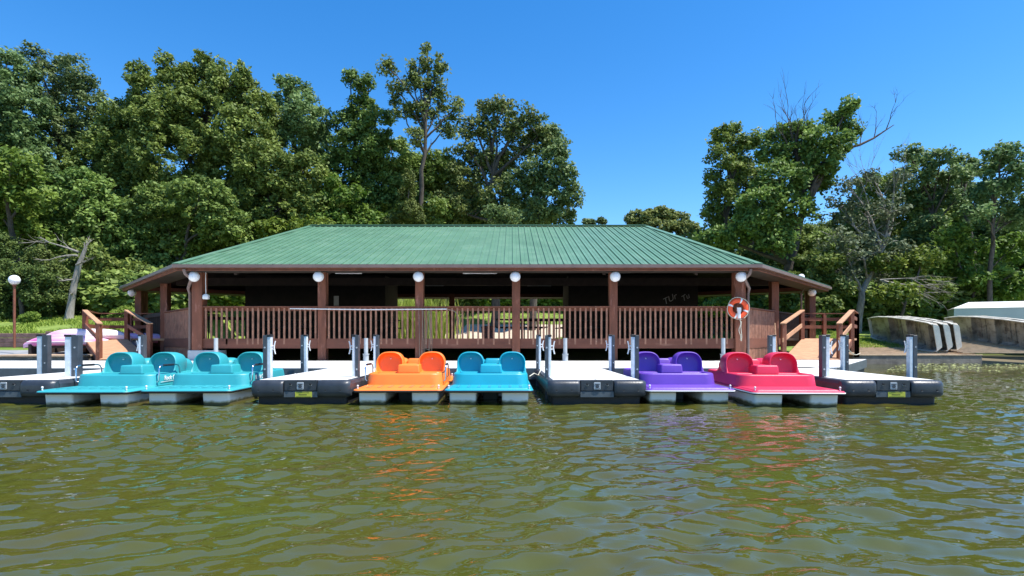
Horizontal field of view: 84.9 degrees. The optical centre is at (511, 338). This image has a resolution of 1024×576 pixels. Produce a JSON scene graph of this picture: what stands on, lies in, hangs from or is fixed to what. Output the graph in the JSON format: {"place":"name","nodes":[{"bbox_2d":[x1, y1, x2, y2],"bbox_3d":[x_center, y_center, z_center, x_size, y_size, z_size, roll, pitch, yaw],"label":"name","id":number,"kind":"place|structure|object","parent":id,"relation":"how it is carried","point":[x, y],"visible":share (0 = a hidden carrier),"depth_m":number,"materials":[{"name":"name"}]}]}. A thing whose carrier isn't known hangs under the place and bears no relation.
{"place":"outdoors","nodes":[
{"label":"outdoors","id":0,"kind":"place"},
{"bbox_2d":[0,350,64,354],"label":"apron","id":1,"kind":"object","parent":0,"point":[4,352],"visible":0.13,"depth_m":22.05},
{"bbox_2d":[8,275,20,347],"bbox_3d":[-19.371,-1.047,21.800,0.380,2.833,0.380,0,0,0],"label":"globe lamp","id":2,"kind":"object","parent":1,"relation":"on","point":[14,280],"visible":1,"depth_m":21.77,"materials":[{"name":"white"}]},
{"bbox_2d":[25,344,136,353],"bbox_3d":[-16.600,0.420,21.900,3.400,0.400,2.000,0,0,0],"label":"kayak rack","id":3,"kind":"object","parent":1,"relation":"on","point":[33,349],"visible":0.17,"depth_m":21.06,"materials":[{"name":"brown wood"}]},
{"bbox_2d":[23,335,108,347],"bbox_3d":[-16.700,0.119,21.200,3.400,0.497,0.776,0,0,-4],"label":"kayak","id":4,"kind":"object","parent":3,"relation":"on","point":[58,340],"visible":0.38,"depth_m":20.93,"materials":[{"name":"pink plastic"}]},
{"bbox_2d":[445,324,561,337],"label":"path","id":5,"kind":"structure","parent":0,"point":[480,332],"depth_m":38.05,"materials":[{"name":"concrete"}]},
{"bbox_2d":[0,364,1023,575],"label":"water","id":6,"kind":"structure","parent":0,"point":[538,484],"depth_m":4.20,"materials":[{"name":"liquid"}]},
{"bbox_2d":[36,334,51,373],"bbox_3d":[-10.868,0.714,12.997,0.268,1.612,0.126,0,0,0],"label":"mooring post","id":7,"kind":"object","parent":6,"relation":"in","point":[44,353],"visible":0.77,"depth_m":12.95,"materials":[{"name":"grey metal"}]},
{"bbox_2d":[0,354,94,360],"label":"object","id":8,"kind":"object","parent":6,"relation":"on","point":[33,357],"visible":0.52,"depth_m":18.60,"materials":[{"name":"concrete"}]},
{"bbox_2d":[0,369,102,403],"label":"floating dock","id":9,"kind":"object","parent":6,"relation":"on","point":[20,389],"visible":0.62,"depth_m":9.59,"materials":[{"name":"black rubber"}]},
{"bbox_2d":[64,335,82,376],"bbox_3d":[-8.185,0.724,10.447,0.268,1.592,0.126,0,0,0],"label":"mooring post","id":10,"kind":"object","parent":6,"relation":"in","point":[73,351],"visible":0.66,"depth_m":10.40,"materials":[{"name":"grey metal"}]},
{"bbox_2d":[36,352,192,406],"bbox_3d":[-7.029,0.790,10.755,1.516,1.060,3.366,0,0,-1],"label":"pedal boat","id":11,"kind":"object","parent":6,"relation":"on","point":[122,379],"visible":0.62,"depth_m":9.84,"materials":[{"name":"teal plastic"}]},
{"bbox_2d":[136,334,146,357],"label":"mooring post","id":12,"kind":"object","parent":6,"relation":"in","point":[142,345],"visible":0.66,"depth_m":12.95,"materials":[{"name":"grey metal"}]},
{"bbox_2d":[140,352,284,404],"bbox_3d":[-5.479,0.790,10.954,1.516,1.060,3.366,0,0,-2],"label":"pedal boat","id":13,"kind":"object","parent":6,"relation":"on","point":[214,378],"visible":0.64,"depth_m":10.04,"materials":[{"name":"teal plastic"}]},
{"bbox_2d":[263,335,275,378],"bbox_3d":[-4.492,0.724,10.397,0.218,1.591,0.126,0,0,0],"label":"mooring post","id":14,"kind":"object","parent":6,"relation":"in","point":[268,347],"visible":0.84,"depth_m":10.35,"materials":[{"name":"grey metal"}]},
{"bbox_2d":[301,334,310,372],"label":"mooring post","id":15,"kind":"object","parent":6,"relation":"in","point":[304,352],"visible":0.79,"depth_m":13.15,"materials":[{"name":"grey metal"}]},
{"bbox_2d":[252,368,374,404],"bbox_3d":[-3.590,1.039,11.413,1.680,0.662,3.934,0,0,0],"label":"floating dock","id":16,"kind":"object","parent":6,"relation":"on","point":[331,385],"visible":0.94,"depth_m":9.54,"materials":[{"name":"black plastic"}]},
{"bbox_2d":[349,335,359,376],"bbox_3d":[-2.936,0.724,10.397,0.199,1.591,0.126,0,0,0],"label":"mooring post","id":17,"kind":"object","parent":6,"relation":"in","point":[355,345],"visible":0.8,"depth_m":10.35,"materials":[{"name":"grey metal"}]},
{"bbox_2d":[371,334,379,368],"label":"mooring post","id":18,"kind":"object","parent":6,"relation":"in","point":[376,346],"visible":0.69,"depth_m":13.15,"materials":[{"name":"grey metal"}]},
{"bbox_2d":[353,352,452,404],"bbox_3d":[-1.978,0.790,11.054,1.516,1.060,3.366,0,0,-2],"label":"pedal boat","id":19,"kind":"object","parent":6,"relation":"on","point":[425,378],"visible":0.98,"depth_m":10.15,"materials":[{"name":"orange plastic"}]},
{"bbox_2d":[0,361,834,384],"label":"walkway dock","id":20,"kind":"object","parent":6,"relation":"on","point":[13,368],"visible":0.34,"depth_m":14.11,"materials":[{"name":"grey concrete"}]},
{"bbox_2d":[444,352,533,404],"bbox_3d":[-0.405,0.790,11.055,1.516,1.060,3.366,0,0,0],"label":"pedal boat","id":21,"kind":"object","parent":6,"relation":"on","point":[476,375],"visible":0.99,"depth_m":10.14,"materials":[{"name":"teal plastic"}]},
{"bbox_2d":[536,334,543,385],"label":"mooring post","id":22,"kind":"object","parent":6,"relation":"in","point":[538,351],"visible":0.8,"depth_m":13.14,"materials":[{"name":"grey metal"}]},
{"bbox_2d":[545,335,554,398],"bbox_3d":[0.708,0.724,10.397,0.188,1.591,0.126,0,0,0],"label":"mooring post","id":23,"kind":"object","parent":6,"relation":"in","point":[548,345],"visible":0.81,"depth_m":10.34,"materials":[{"name":"grey metal"}]},
{"bbox_2d":[535,368,645,403],"bbox_3d":[1.412,1.039,11.413,1.680,0.662,3.934,0,0,-1],"label":"floating dock","id":24,"kind":"object","parent":6,"relation":"on","point":[581,385],"visible":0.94,"depth_m":9.57,"materials":[{"name":"black plastic"}]},
{"bbox_2d":[606,334,614,371],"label":"mooring post","id":25,"kind":"object","parent":6,"relation":"in","point":[611,344],"visible":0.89,"depth_m":13.15,"materials":[{"name":"grey metal"}]},
{"bbox_2d":[627,335,638,378],"bbox_3d":[2.241,0.724,10.397,0.209,1.591,0.126,0,0,0],"label":"mooring post","id":26,"kind":"object","parent":6,"relation":"in","point":[634,345],"visible":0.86,"depth_m":10.35,"materials":[{"name":"grey metal"}]},
{"bbox_2d":[623,351,734,404],"bbox_3d":[3.049,0.790,11.095,1.516,1.060,3.366,0,0,1],"label":"pedal boat","id":27,"kind":"object","parent":6,"relation":"on","point":[678,375],"visible":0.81,"depth_m":10.18,"materials":[{"name":"purple plastic"}]},
{"bbox_2d":[708,352,845,407],"bbox_3d":[4.699,0.790,10.694,1.516,1.060,3.366,0,0,2],"label":"pedal boat","id":28,"kind":"object","parent":6,"relation":"on","point":[773,379],"visible":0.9,"depth_m":9.79,"materials":[{"name":"red plastic"}]},
{"bbox_2d":[819,335,832,376],"bbox_3d":[5.841,0.724,10.397,0.229,1.591,0.126,0,0,0],"label":"mooring post","id":29,"kind":"object","parent":6,"relation":"in","point":[825,346],"visible":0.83,"depth_m":10.35,"materials":[{"name":"grey metal"}]},
{"bbox_2d":[797,359,866,371],"bbox_3d":[9.930,1.012,16.255,4.340,0.615,5.690,0,0,0],"label":"landing dock","id":30,"kind":"object","parent":6,"relation":"on","point":[857,365],"visible":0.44,"depth_m":16.73,"materials":[{"name":"grey concrete"}]},
{"bbox_2d":[838,335,848,370],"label":"mooring post","id":31,"kind":"object","parent":6,"relation":"in","point":[844,351],"visible":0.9,"depth_m":13.55,"materials":[{"name":"grey metal"}]},
{"bbox_2d":[798,367,942,404],"bbox_3d":[6.555,1.039,11.671,1.680,0.662,4.454,0,0,2],"label":"floating dock","id":32,"kind":"object","parent":6,"relation":"on","point":[864,388],"visible":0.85,"depth_m":9.55,"materials":[{"name":"black plastic"}]},
{"bbox_2d":[904,335,916,377],"bbox_3d":[7.953,0.722,11.197,0.229,1.596,0.126,0,0,0],"label":"mooring post","id":33,"kind":"object","parent":6,"relation":"in","point":[910,343],"visible":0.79,"depth_m":11.15,"materials":[{"name":"grey metal"}]},
{"bbox_2d":[885,363,1023,372],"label":"floating weeds","id":34,"kind":"object","parent":6,"relation":"on","point":[958,367],"visible":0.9,"depth_m":21.16,"materials":[{"name":"green plant"}]},
{"bbox_2d":[0,299,1023,363],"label":"ground","id":35,"kind":"structure","parent":0,"point":[528,354],"depth_m":24.30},
{"bbox_2d":[0,229,24,319],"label":"tree","id":36,"kind":"object","parent":35,"relation":"on","point":[7,250],"visible":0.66,"depth_m":28.77,"materials":[{"name":"green plant"}]},
{"bbox_2d":[0,331,51,346],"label":"retaining wall","id":37,"kind":"structure","parent":35,"relation":"on","point":[20,337],"depth_m":22.93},
{"bbox_2d":[16,311,40,323],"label":"bush","id":38,"kind":"object","parent":35,"relation":"on","point":[31,316],"visible":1,"depth_m":26.45,"materials":[{"name":"green plant"}]},
{"bbox_2d":[0,144,61,262],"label":"tree","id":39,"kind":"object","parent":35,"relation":"on","point":[25,216],"visible":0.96,"depth_m":30.03,"materials":[{"name":"green plant"}]},
{"bbox_2d":[0,45,63,259],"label":"tree","id":40,"kind":"object","parent":35,"relation":"on","point":[16,93],"visible":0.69,"depth_m":38.52,"materials":[{"name":"green plant"}]},
{"bbox_2d":[0,258,68,318],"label":"bush","id":41,"kind":"object","parent":35,"relation":"on","point":[31,292],"visible":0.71,"depth_m":27.40,"materials":[{"name":"green plant"}]},
{"bbox_2d":[19,244,72,316],"bbox_3d":[-24.340,-2.820,29.328,3.597,4.167,2.390,0,0,41],"label":"bush","id":42,"kind":"object","parent":35,"relation":"on","point":[44,255],"visible":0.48,"depth_m":28.87,"materials":[{"name":"green plant"}]},
{"bbox_2d":[19,234,93,319],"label":"dead tree","id":43,"kind":"object","parent":35,"relation":"on","point":[70,306],"visible":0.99,"depth_m":27.69,"materials":[{"name":"wood"}]},
{"bbox_2d":[9,39,110,176],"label":"tree","id":44,"kind":"object","parent":35,"relation":"on","point":[67,81],"visible":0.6,"depth_m":41.09,"materials":[{"name":"green plant"}]},
{"bbox_2d":[18,166,165,313],"bbox_3d":[-26.237,-5.838,34.497,9.670,9.254,5.324,0,0,0],"label":"tree","id":45,"kind":"object","parent":35,"relation":"on","point":[93,215],"visible":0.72,"depth_m":33.23,"materials":[{"name":"green plant"}]},
{"bbox_2d":[59,236,156,313],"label":"tree","id":46,"kind":"object","parent":35,"relation":"on","point":[102,259],"visible":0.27,"depth_m":30.78,"materials":[{"name":"green plant"}]},
{"bbox_2d":[53,97,167,204],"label":"tree","id":47,"kind":"object","parent":35,"relation":"on","point":[104,147],"visible":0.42,"depth_m":39.13,"materials":[{"name":"green plant"}]},
{"bbox_2d":[71,264,186,315],"bbox_3d":[-20.571,-2.276,30.502,6.106,3.561,3.671,0,0,4],"label":"bush","id":48,"kind":"object","parent":35,"relation":"on","point":[108,295],"visible":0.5,"depth_m":29.69,"materials":[{"name":"green plant"}]},
{"bbox_2d":[93,174,255,268],"bbox_3d":[-20.765,-5.544,34.886,10.359,8.662,5.164,0,0,15],"label":"tree","id":49,"kind":"object","parent":35,"relation":"on","point":[208,216],"visible":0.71,"depth_m":33.53,"materials":[{"name":"green plant"}]},
{"bbox_2d":[104,47,285,229],"bbox_3d":[-22.079,-10.889,38.844,13.577,18.303,7.653,0,0,0],"label":"tree","id":50,"kind":"object","parent":35,"relation":"on","point":[167,114],"visible":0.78,"depth_m":37.28,"materials":[{"name":"green plant"}]},
{"bbox_2d":[180,294,244,312],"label":"bush","id":51,"kind":"object","parent":35,"relation":"on","point":[217,300],"visible":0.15,"depth_m":33.01,"materials":[{"name":"green plant"}]},
{"bbox_2d":[153,214,335,261],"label":"tree","id":52,"kind":"object","parent":35,"relation":"on","point":[268,227],"visible":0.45,"depth_m":34.98,"materials":[{"name":"green plant"}]},
{"bbox_2d":[215,135,350,237],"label":"tree","id":53,"kind":"object","parent":35,"relation":"on","point":[289,188],"visible":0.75,"depth_m":36.05,"materials":[{"name":"green plant"}]},
{"bbox_2d":[247,73,341,172],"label":"tree","id":54,"kind":"object","parent":35,"relation":"on","point":[299,128],"visible":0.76,"depth_m":39.58,"materials":[{"name":"green plant"}]},
{"bbox_2d":[304,172,389,225],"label":"tree","id":55,"kind":"object","parent":35,"relation":"on","point":[345,194],"visible":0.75,"depth_m":36.49,"materials":[{"name":"green plant"}]},
{"bbox_2d":[318,66,400,224],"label":"tree","id":56,"kind":"object","parent":35,"relation":"on","point":[353,161],"visible":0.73,"depth_m":39.02,"materials":[{"name":"green plant"}]},
{"bbox_2d":[383,167,427,301],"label":"cedar","id":57,"kind":"object","parent":35,"relation":"on","point":[408,204],"visible":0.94,"depth_m":35.73,"materials":[{"name":"green plant"}]},
{"bbox_2d":[359,128,460,300],"bbox_3d":[-7.378,-7.951,41.107,7.640,14.337,6.330,0,0,19],"label":"tree","id":58,"kind":"object","parent":35,"relation":"on","point":[409,159],"visible":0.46,"depth_m":39.93,"materials":[{"name":"green plant"}]},
{"bbox_2d":[375,41,465,302],"bbox_3d":[-6.162,-10.245,37.933,6.081,20.247,2.960,0,0,0],"label":"tree","id":59,"kind":"object","parent":35,"relation":"on","point":[422,105],"visible":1,"depth_m":37.91,"materials":[{"name":"green plant"}]},
{"bbox_2d":[398,299,470,337],"bbox_3d":[-6.188,-1.341,33.156,7.692,2.998,3.818,0,0,0],"label":"tall grass clump","id":60,"kind":"object","parent":35,"relation":"on","point":[412,303],"visible":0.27,"depth_m":32.54,"materials":[{"name":"plant"}]},
{"bbox_2d":[0,311,904,347],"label":"grass","id":61,"kind":"structure","parent":35,"relation":"on","point":[27,327],"depth_m":26.94,"materials":[{"name":"plant"}]},
{"bbox_2d":[424,146,509,314],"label":"tree","id":62,"kind":"object","parent":35,"relation":"on","point":[478,207],"visible":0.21,"depth_m":42.44,"materials":[{"name":"green plant"}]},
{"bbox_2d":[428,182,505,304],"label":"forest tree","id":63,"kind":"object","parent":35,"relation":"on","point":[475,202],"visible":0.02,"depth_m":44.60,"materials":[{"name":"green plant"}]},
{"bbox_2d":[119,225,831,360],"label":"pavilion","id":64,"kind":"structure","parent":35,"relation":"on","point":[665,275],"depth_m":20.11,"materials":[{"name":"brown wood"}]},
{"bbox_2d":[82,310,164,360],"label":"ramp","id":65,"kind":"structure","parent":64,"relation":"attached to","point":[99,349],"depth_m":20.34,"materials":[{"name":"brown wood"}]},
{"bbox_2d":[255,319,317,336],"bbox_3d":[-8.600,-0.344,21.600,1.900,0.772,1.660,0,0,0],"label":"picnic table","id":66,"kind":"object","parent":64,"relation":"on","point":[281,328],"visible":0.59,"depth_m":21.31,"materials":[{"name":"brown wood"}]},
{"bbox_2d":[727,297,749,340],"bbox_3d":[7.143,-0.609,17.661,0.717,1.394,0.212,0,0,0],"label":"life ring","id":67,"kind":"object","parent":64,"relation":"attached to","point":[738,315],"visible":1,"depth_m":17.64,"materials":[{"name":"orange plastic"}]},
{"bbox_2d":[779,310,858,359],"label":"ramp","id":68,"kind":"structure","parent":64,"relation":"attached to","point":[804,348],"depth_m":20.81,"materials":[{"name":"brown wood"}]},
{"bbox_2d":[426,93,555,326],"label":"tree","id":69,"kind":"object","parent":35,"relation":"on","point":[508,133],"visible":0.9,"depth_m":40.04,"materials":[{"name":"green plant"}]},
{"bbox_2d":[480,112,585,330],"bbox_3d":[1.472,-8.039,38.648,7.267,15.594,5.374,0,0,0],"label":"tree","id":70,"kind":"object","parent":35,"relation":"on","point":[547,179],"visible":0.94,"depth_m":37.60,"materials":[{"name":"green plant"}]},
{"bbox_2d":[623,205,702,237],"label":"tree","id":71,"kind":"object","parent":35,"relation":"on","point":[663,218],"visible":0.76,"depth_m":61.08,"materials":[{"name":"green plant"}]},
{"bbox_2d":[698,295,756,323],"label":"tree","id":72,"kind":"object","parent":35,"relation":"on","point":[720,301],"visible":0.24,"depth_m":34.08,"materials":[{"name":"green plant"}]},
{"bbox_2d":[699,120,762,228],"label":"tree","id":73,"kind":"object","parent":35,"relation":"on","point":[721,187],"visible":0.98,"depth_m":36.43,"materials":[{"name":"green plant"}]},
{"bbox_2d":[681,224,780,334],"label":"tree","id":74,"kind":"object","parent":35,"relation":"on","point":[752,255],"visible":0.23,"depth_m":36.38,"materials":[{"name":"green plant"}]},
{"bbox_2d":[709,152,805,251],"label":"tree","id":75,"kind":"object","parent":35,"relation":"on","point":[743,185],"visible":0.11,"depth_m":39.56,"materials":[{"name":"green plant"}]},
{"bbox_2d":[738,227,811,276],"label":"forest tree","id":76,"kind":"object","parent":35,"relation":"on","point":[804,238],"visible":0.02,"depth_m":42.27,"materials":[{"name":"green plant"}]},
{"bbox_2d":[691,93,867,311],"bbox_3d":[16.342,-7.444,33.854,10.546,14.768,4.959,0,0,0],"label":"tree","id":77,"kind":"object","parent":35,"relation":"on","point":[809,170],"visible":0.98,"depth_m":33.02,"materials":[{"name":"green plant"}]},
{"bbox_2d":[767,70,822,148],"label":"dead branches","id":78,"kind":"object","parent":77,"relation":"attached to","point":[790,127],"visible":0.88,"depth_m":33.92,"materials":[{"name":"grey plant"}]},
{"bbox_2d":[844,90,906,147],"bbox_3d":[21.419,-12.905,33.857,4.761,4.434,1.349,0,0,7],"label":"dead bough","id":79,"kind":"object","parent":77,"relation":"attached to","point":[866,141],"visible":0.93,"depth_m":33.76,"materials":[{"name":"grey plant"}]},
{"bbox_2d":[750,293,837,329],"bbox_3d":[17.188,-1.731,35.259,6.615,3.858,3.977,0,0,27],"label":"bush","id":80,"kind":"object","parent":35,"relation":"on","point":[756,302],"visible":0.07,"depth_m":34.82,"materials":[{"name":"green plant"}]},
{"bbox_2d":[757,246,857,317],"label":"tree","id":81,"kind":"object","parent":35,"relation":"on","point":[812,263],"visible":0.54,"depth_m":31.91,"materials":[{"name":"green plant"}]},
{"bbox_2d":[794,220,855,278],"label":"forest tree","id":82,"kind":"object","parent":35,"relation":"on","point":[810,228],"visible":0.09,"depth_m":42.68,"materials":[{"name":"green plant"}]},
{"bbox_2d":[829,277,889,324],"bbox_3d":[20.459,-2.245,35.640,7.173,3.733,4.044,0,0,11],"label":"bush","id":83,"kind":"object","parent":35,"relation":"on","point":[848,299],"visible":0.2,"depth_m":34.35,"materials":[{"name":"green plant"}]},
{"bbox_2d":[812,167,917,332],"bbox_3d":[20.964,-5.155,32.998,6.477,10.291,4.050,0,0,0],"label":"tree","id":84,"kind":"object","parent":35,"relation":"on","point":[869,238],"visible":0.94,"depth_m":32.95,"materials":[{"name":"green plant"}]},
{"bbox_2d":[844,136,908,203],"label":"bare twigs","id":85,"kind":"object","parent":84,"relation":"attached to","point":[876,168],"visible":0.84,"depth_m":33.07,"materials":[{"name":"grey plant"}]},
{"bbox_2d":[803,169,929,281],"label":"tree","id":86,"kind":"object","parent":35,"relation":"on","point":[872,195],"visible":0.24,"depth_m":40.25,"materials":[{"name":"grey plant"}]},
{"bbox_2d":[843,283,918,330],"bbox_3d":[22.178,-1.841,35.651,7.124,4.155,4.283,0,0,38],"label":"bush","id":87,"kind":"object","parent":35,"relation":"on","point":[869,313],"visible":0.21,"depth_m":33.93,"materials":[{"name":"green plant"}]},
{"bbox_2d":[793,344,982,363],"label":"timber platform","id":88,"kind":"structure","parent":35,"relation":"on","point":[883,355],"depth_m":24.35,"materials":[{"name":"wood"}]},
{"bbox_2d":[867,316,941,351],"bbox_3d":[18.841,-0.339,26.981,0.447,1.465,4.575,-14,7,1],"label":"jon boat","id":89,"kind":"object","parent":88,"relation":"on","point":[897,330],"visible":0.94,"depth_m":26.69,"materials":[{"name":"metal"}]},
{"bbox_2d":[893,316,952,351],"bbox_3d":[19.392,-0.357,27.082,0.447,1.465,4.575,-15,6,2],"label":"jon boat","id":90,"kind":"object","parent":88,"relation":"on","point":[946,338],"visible":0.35,"depth_m":25.17,"materials":[{"name":"metal"}]},
{"bbox_2d":[861,241,958,315],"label":"tree","id":91,"kind":"object","parent":35,"relation":"on","point":[896,292],"visible":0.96,"depth_m":31.41,"materials":[{"name":"green plant"}]},
{"bbox_2d":[880,276,954,306],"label":"fallen branch","id":92,"kind":"object","parent":91,"relation":"attached to","point":[885,281],"visible":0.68,"depth_m":30.53,"materials":[{"name":"grey plant"}]},
{"bbox_2d":[881,288,953,319],"bbox_3d":[25.300,-2.229,35.644,7.173,3.733,4.044,0,0,-29],"label":"bush","id":93,"kind":"object","parent":35,"relation":"on","point":[921,312],"visible":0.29,"depth_m":34.11,"materials":[{"name":"green plant"}]},
{"bbox_2d":[886,141,975,280],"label":"tree","id":94,"kind":"object","parent":35,"relation":"on","point":[928,175],"visible":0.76,"depth_m":37.48,"materials":[{"name":"green plant"}]},
{"bbox_2d":[898,206,981,281],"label":"forest tree","id":95,"kind":"object","parent":35,"relation":"on","point":[955,216],"visible":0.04,"depth_m":41.58,"materials":[{"name":"green plant"}]},
{"bbox_2d":[923,277,986,320],"bbox_3d":[27.550,-2.056,36.432,7.633,4.451,4.589,0,0,-2],"label":"bush","id":96,"kind":"object","parent":35,"relation":"on","point":[962,295],"visible":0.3,"depth_m":34.88,"materials":[{"name":"green plant"}]},
{"bbox_2d":[945,152,988,266],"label":"tree","id":97,"kind":"object","parent":35,"relation":"on","point":[964,157],"visible":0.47,"depth_m":39.04,"materials":[{"name":"green plant"}]},
{"bbox_2d":[925,221,1023,297],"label":"tree","id":98,"kind":"object","parent":35,"relation":"on","point":[960,245],"visible":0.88,"depth_m":35.06,"materials":[{"name":"green plant"}]},
{"bbox_2d":[931,173,1023,261],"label":"tree","id":99,"kind":"object","parent":35,"relation":"on","point":[984,231],"visible":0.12,"depth_m":41.34,"materials":[{"name":"green plant"}]},
{"bbox_2d":[947,301,1023,318],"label":"box trailer","id":100,"kind":"object","parent":35,"relation":"on","point":[1010,309],"visible":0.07,"depth_m":30.51,"materials":[{"name":"metal"}]},
{"bbox_2d":[948,339,1023,352],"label":"slatted slipway","id":101,"kind":"structure","parent":35,"relation":"on","point":[968,346],"depth_m":25.59,"materials":[{"name":"wood"}]},
{"bbox_2d":[903,316,961,349],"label":"jon boat","id":102,"kind":"object","parent":101,"relation":"on","point":[955,335],"visible":0.29,"depth_m":25.15,"materials":[{"name":"metal"}]},
{"bbox_2d":[944,316,1023,348],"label":"jon boat","id":103,"kind":"object","parent":101,"relation":"on","point":[997,331],"visible":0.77,"depth_m":26.81,"materials":[{"name":"metal"}]},
{"bbox_2d":[957,229,1019,274],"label":"forest tree","id":104,"kind":"object","parent":35,"relation":"on","point":[985,265],"visible":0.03,"depth_m":41.19,"materials":[{"name":"green plant"}]},
{"bbox_2d":[957,139,1023,301],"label":"tree","id":105,"kind":"object","parent":35,"relation":"on","point":[999,157],"visible":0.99,"depth_m":33.50,"materials":[{"name":"green plant"}]},
{"bbox_2d":[980,269,1023,301],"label":"bush","id":106,"kind":"object","parent":35,"relation":"on","point":[998,297],"visible":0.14,"depth_m":35.06,"materials":[{"name":"green plant"}]},
{"bbox_2d":[0,0,1023,241],"label":"sky","id":107,"kind":"structure","parent":0,"point":[638,88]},
{"bbox_3d":[-16.200,0.059,21.900,3.400,0.497,0.776,0,0,3],"label":"kayak","id":108,"kind":"object","parent":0,"visible":0},
{"bbox_2d":[47,329,131,340],"bbox_3d":[-16.300,-0.131,21.500,3.400,0.497,0.776,0,0,-1],"label":"kayak","id":109,"kind":"object","parent":108,"relation":"on","point":[111,334],"visible":0.47,"depth_m":21.25,"materials":[{"name":"white plastic"}]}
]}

